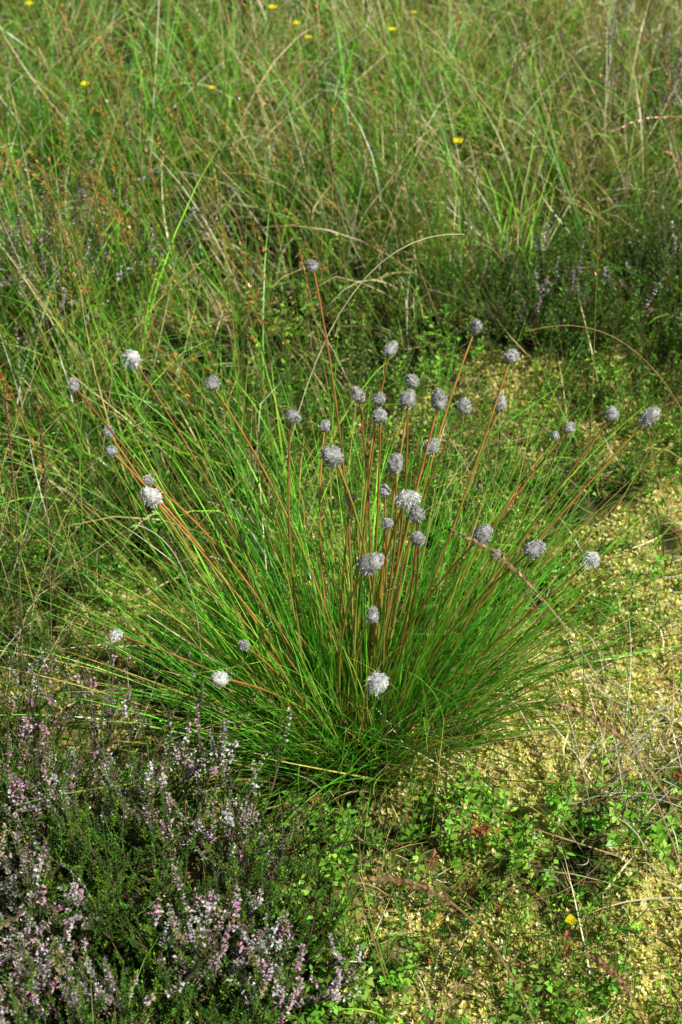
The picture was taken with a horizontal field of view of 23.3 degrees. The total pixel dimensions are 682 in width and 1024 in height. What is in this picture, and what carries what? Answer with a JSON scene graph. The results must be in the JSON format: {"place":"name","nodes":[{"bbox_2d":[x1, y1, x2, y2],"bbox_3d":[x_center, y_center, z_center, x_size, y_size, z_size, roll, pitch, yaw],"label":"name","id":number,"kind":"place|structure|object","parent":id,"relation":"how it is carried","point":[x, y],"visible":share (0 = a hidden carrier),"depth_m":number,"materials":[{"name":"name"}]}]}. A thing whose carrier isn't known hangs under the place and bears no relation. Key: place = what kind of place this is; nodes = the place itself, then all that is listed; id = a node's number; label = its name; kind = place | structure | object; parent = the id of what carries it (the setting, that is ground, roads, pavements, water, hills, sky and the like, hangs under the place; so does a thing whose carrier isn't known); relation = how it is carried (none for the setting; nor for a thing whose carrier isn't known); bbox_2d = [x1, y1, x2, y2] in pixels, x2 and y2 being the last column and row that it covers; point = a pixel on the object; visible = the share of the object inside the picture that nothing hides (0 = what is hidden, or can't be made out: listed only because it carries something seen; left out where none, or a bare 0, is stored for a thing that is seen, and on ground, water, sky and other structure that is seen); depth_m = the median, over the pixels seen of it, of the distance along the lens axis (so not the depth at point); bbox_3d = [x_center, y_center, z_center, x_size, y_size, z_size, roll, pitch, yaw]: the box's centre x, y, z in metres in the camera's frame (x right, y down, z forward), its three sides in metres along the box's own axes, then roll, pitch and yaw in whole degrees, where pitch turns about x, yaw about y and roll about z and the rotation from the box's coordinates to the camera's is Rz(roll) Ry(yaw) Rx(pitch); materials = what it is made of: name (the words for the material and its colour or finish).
{"place":"outdoors","nodes":[
{"label":"outdoors","id":0,"kind":"place"},
{"bbox_2d":[0,0,681,1023],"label":"ground","id":1,"kind":"structure","parent":0,"point":[380,820],"depth_m":1.94,"materials":[{"name":"green plant"}]},
{"bbox_2d":[2,385,21,633],"bbox_3d":[-0.351,0.022,1.791,0.012,0.400,0.047,-30,46,-33],"label":"dry grass stalk","id":2,"kind":"object","parent":1,"relation":"on","point":[6,407],"visible":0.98,"depth_m":1.72,"materials":[{"name":"plant"}]},
{"bbox_2d":[0,185,58,370],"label":"heather shrub","id":3,"kind":"object","parent":1,"relation":"on","point":[5,283],"visible":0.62,"depth_m":2.35,"materials":[{"name":"green plant"}]},
{"bbox_2d":[35,404,51,689],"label":"dry grass stalk","id":4,"kind":"object","parent":1,"relation":"on","point":[43,454],"visible":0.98,"depth_m":1.66,"materials":[{"name":"plant"}]},
{"bbox_2d":[25,1,67,170],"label":"tormentil flower","id":5,"kind":"object","parent":1,"relation":"on","point":[28,3],"visible":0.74,"depth_m":2.77,"materials":[{"name":"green plant"}]},
{"bbox_2d":[0,813,137,1020],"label":"heather shrub","id":6,"kind":"object","parent":1,"relation":"on","point":[39,900],"visible":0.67,"depth_m":1.48,"materials":[{"name":"green plant"}]},
{"bbox_2d":[0,614,143,872],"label":"heather shrub","id":7,"kind":"object","parent":1,"relation":"on","point":[21,734],"visible":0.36,"depth_m":1.71,"materials":[{"name":"green plant"}]},
{"bbox_2d":[80,81,120,241],"bbox_3d":[-0.382,-0.540,2.627,0.044,0.307,0.015,-31,47,-34],"label":"tormentil flower","id":8,"kind":"object","parent":1,"relation":"on","point":[82,83],"visible":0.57,"depth_m":2.56,"materials":[{"name":"yellow plant"}]},
{"bbox_2d":[0,117,221,358],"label":"heather shrub","id":9,"kind":"object","parent":1,"relation":"on","point":[103,242],"visible":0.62,"depth_m":2.44,"materials":[{"name":"green plant"}]},
{"bbox_2d":[0,803,230,1023],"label":"heather shrub","id":10,"kind":"object","parent":1,"relation":"on","point":[67,965],"visible":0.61,"depth_m":1.48,"materials":[{"name":"green plant"}]},
{"bbox_2d":[0,905,248,1023],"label":"heather shrub","id":11,"kind":"object","parent":1,"relation":"on","point":[150,998],"visible":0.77,"depth_m":1.44,"materials":[{"name":"green plant"}]},
{"bbox_2d":[0,590,269,933],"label":"heather shrub","id":12,"kind":"object","parent":1,"relation":"on","point":[52,798],"visible":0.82,"depth_m":1.61,"materials":[{"name":"green plant"}]},
{"bbox_2d":[136,524,202,717],"bbox_3d":[-0.168,0.133,1.745,0.028,0.353,0.091,17,40,21],"label":"dry grass stalk","id":13,"kind":"object","parent":1,"relation":"on","point":[187,582],"visible":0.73,"depth_m":1.68,"materials":[{"name":"plant"}]},
{"bbox_2d":[14,875,373,1023],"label":"heather shrub","id":14,"kind":"object","parent":1,"relation":"on","point":[254,985],"visible":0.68,"depth_m":1.47,"materials":[{"name":"green plant"}]},
{"bbox_2d":[0,650,421,981],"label":"heather shrub","id":15,"kind":"object","parent":1,"relation":"on","point":[242,816],"visible":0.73,"depth_m":1.57,"materials":[{"name":"green plant"}]},
{"bbox_2d":[209,86,239,246],"bbox_3d":[-0.186,-0.539,2.640,0.043,0.303,0.013,-29,46,-33],"label":"tormentil flower","id":16,"kind":"object","parent":1,"relation":"on","point":[213,87],"visible":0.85,"depth_m":2.62,"materials":[{"name":"green plant"}]},
{"bbox_2d":[80,789,383,1023],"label":"heather shrub","id":17,"kind":"object","parent":1,"relation":"on","point":[245,958],"visible":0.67,"depth_m":1.52,"materials":[{"name":"green plant"}]},
{"bbox_2d":[269,5,293,150],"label":"tormentil flower","id":18,"kind":"object","parent":1,"relation":"on","point":[272,6],"visible":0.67,"depth_m":2.83,"materials":[{"name":"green plant"}]},
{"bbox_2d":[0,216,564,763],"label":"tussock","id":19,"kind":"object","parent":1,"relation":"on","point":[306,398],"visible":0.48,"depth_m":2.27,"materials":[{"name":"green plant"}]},
{"bbox_2d":[292,21,315,150],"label":"tormentil flower","id":20,"kind":"object","parent":1,"relation":"on","point":[296,22],"visible":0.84,"depth_m":2.80,"materials":[{"name":"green plant"}]},
{"bbox_2d":[305,35,327,185],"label":"tormentil flower","id":21,"kind":"object","parent":1,"relation":"on","point":[308,36],"visible":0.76,"depth_m":2.73,"materials":[{"name":"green plant"}]},
{"bbox_2d":[323,116,354,362],"bbox_3d":[0.005,-0.363,2.296,0.018,0.433,0.101,17,40,21],"label":"dry grass stalk","id":22,"kind":"object","parent":1,"relation":"on","point":[329,152],"visible":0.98,"depth_m":2.21,"materials":[{"name":"plant"}]},
{"bbox_2d":[0,0,680,651],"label":"flowering sedge","id":23,"kind":"object","parent":1,"relation":"on","point":[126,220],"visible":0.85,"depth_m":2.33,"materials":[{"name":"green plant"}]},
{"bbox_2d":[0,0,681,1023],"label":"meadow grass","id":24,"kind":"structure","parent":1,"relation":"on","point":[258,64],"depth_m":2.75,"materials":[{"name":"green plant"}]},
{"bbox_2d":[0,259,681,899],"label":"cottongrass tussock","id":25,"kind":"object","parent":1,"relation":"on","point":[402,685],"visible":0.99,"depth_m":1.76,"materials":[{"name":"green plant"}]},
{"bbox_2d":[0,221,681,1023],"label":"moss carpet","id":26,"kind":"object","parent":1,"relation":"on","point":[534,797],"visible":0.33,"depth_m":1.81,"materials":[{"name":"yellow plant"}]},
{"bbox_2d":[565,914,594,934],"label":"tormentil flower","id":27,"kind":"object","parent":26,"relation":"on","point":[570,919],"visible":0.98,"depth_m":1.55,"materials":[{"name":"yellow plant"}]},
{"bbox_2d":[0,16,681,1023],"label":"dead grass litter","id":28,"kind":"object","parent":1,"relation":"on","point":[620,762],"visible":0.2,"depth_m":1.88,"materials":[{"name":"plant"}]},
{"bbox_2d":[0,196,681,636],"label":"bilberry shrub","id":29,"kind":"object","parent":1,"relation":"on","point":[398,366],"visible":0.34,"depth_m":2.34,"materials":[{"name":"green plant"}]},
{"bbox_2d":[0,160,681,1023],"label":"crowberry shrub","id":30,"kind":"object","parent":1,"relation":"on","point":[578,894],"visible":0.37,"depth_m":2.06,"materials":[{"name":"green plant"}]},
{"bbox_2d":[271,234,464,537],"bbox_3d":[0.023,-0.146,2.021,0.249,0.402,0.024,-12,39,-15],"label":"dry grass stalk","id":31,"kind":"object","parent":1,"relation":"on","point":[332,327],"visible":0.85,"depth_m":1.96,"materials":[{"name":"plant"}]},
{"bbox_2d":[390,0,403,147],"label":"tormentil flower","id":32,"kind":"object","parent":1,"relation":"on","point":[398,56],"visible":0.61,"depth_m":2.82,"materials":[{"name":"green plant"}]},
{"bbox_2d":[389,27,406,190],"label":"tormentil flower","id":33,"kind":"object","parent":1,"relation":"on","point":[392,28],"visible":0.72,"depth_m":2.70,"materials":[{"name":"yellow plant"}]},
{"bbox_2d":[411,10,426,170],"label":"tormentil flower","id":34,"kind":"object","parent":1,"relation":"on","point":[415,11],"visible":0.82,"depth_m":2.75,"materials":[{"name":"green plant"}]},
{"bbox_2d":[370,873,534,1023],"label":"dry grass stalk","id":35,"kind":"object","parent":1,"relation":"on","point":[426,887],"visible":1,"depth_m":1.16,"materials":[{"name":"plant"}]},
{"bbox_2d":[233,718,681,1023],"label":"bilberry shrub","id":36,"kind":"object","parent":1,"relation":"on","point":[565,1012],"visible":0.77,"depth_m":1.65,"materials":[{"name":"green plant"}]},
{"bbox_2d":[453,138,470,286],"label":"tormentil flower","id":37,"kind":"object","parent":1,"relation":"on","point":[456,140],"visible":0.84,"depth_m":2.40,"materials":[{"name":"yellow plant"}]},
{"bbox_2d":[265,106,681,500],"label":"crowberry shrub","id":38,"kind":"object","parent":1,"relation":"on","point":[616,250],"visible":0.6,"depth_m":2.46,"materials":[{"name":"green plant"}]},
{"bbox_2d":[463,7,552,214],"bbox_3d":[0.245,-0.592,2.554,0.017,0.456,0.228,-17,40,-22],"label":"dry grass stalk","id":39,"kind":"object","parent":1,"relation":"on","point":[531,36],"visible":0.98,"depth_m":2.45,"materials":[{"name":"plant"}]},
{"bbox_2d":[432,217,650,362],"bbox_3d":[0.299,-0.333,2.423,0.335,0.203,0.260,0,37,0],"label":"heather shrub","id":40,"kind":"object","parent":1,"relation":"on","point":[536,313],"visible":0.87,"depth_m":2.41,"materials":[{"name":"green plant"}]},
{"bbox_2d":[450,527,681,870],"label":"dry grass stalk","id":41,"kind":"object","parent":1,"relation":"on","point":[503,560],"visible":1,"depth_m":1.43,"materials":[{"name":"plant"}]},
{"bbox_2d":[522,0,681,171],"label":"heather shrub","id":42,"kind":"object","parent":1,"relation":"on","point":[674,94],"visible":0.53,"depth_m":2.99,"materials":[{"name":"green plant"}]},
{"bbox_2d":[529,325,681,410],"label":"dry grass stalk","id":43,"kind":"object","parent":1,"relation":"on","point":[625,344],"visible":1,"depth_m":2.07,"materials":[{"name":"plant"}]},
{"bbox_2d":[583,953,647,1023],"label":"dry grass stalk","id":44,"kind":"object","parent":1,"relation":"on","point":[605,966],"visible":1,"depth_m":1.22,"materials":[{"name":"plant"}]},
{"bbox_2d":[550,701,681,825],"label":"dry grass stalk","id":45,"kind":"object","parent":1,"relation":"on","point":[594,719],"visible":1,"depth_m":1.29,"materials":[{"name":"plant"}]},
{"bbox_2d":[594,158,681,386],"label":"heather shrub","id":46,"kind":"object","parent":1,"relation":"on","point":[663,242],"visible":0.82,"depth_m":2.41,"materials":[{"name":"green plant"}]},
{"bbox_2d":[611,114,681,131],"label":"dry grass stalk","id":47,"kind":"object","parent":1,"relation":"on","point":[648,118],"visible":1,"depth_m":2.15,"materials":[{"name":"plant"}]},
{"bbox_2d":[627,123,681,226],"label":"heather shrub","id":48,"kind":"object","parent":1,"relation":"on","point":[665,148],"visible":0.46,"depth_m":2.66,"materials":[{"name":"green plant"}]},
{"bbox_2d":[654,34,671,239],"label":"dry grass stalk","id":49,"kind":"object","parent":1,"relation":"on","point":[667,62],"visible":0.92,"depth_m":2.34,"materials":[{"name":"plant"}]},
{"bbox_2d":[663,151,681,176],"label":"dry grass stalk","id":50,"kind":"object","parent":1,"relation":"on","point":[673,157],"visible":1,"depth_m":2.14,"materials":[{"name":"plant"}]}
]}

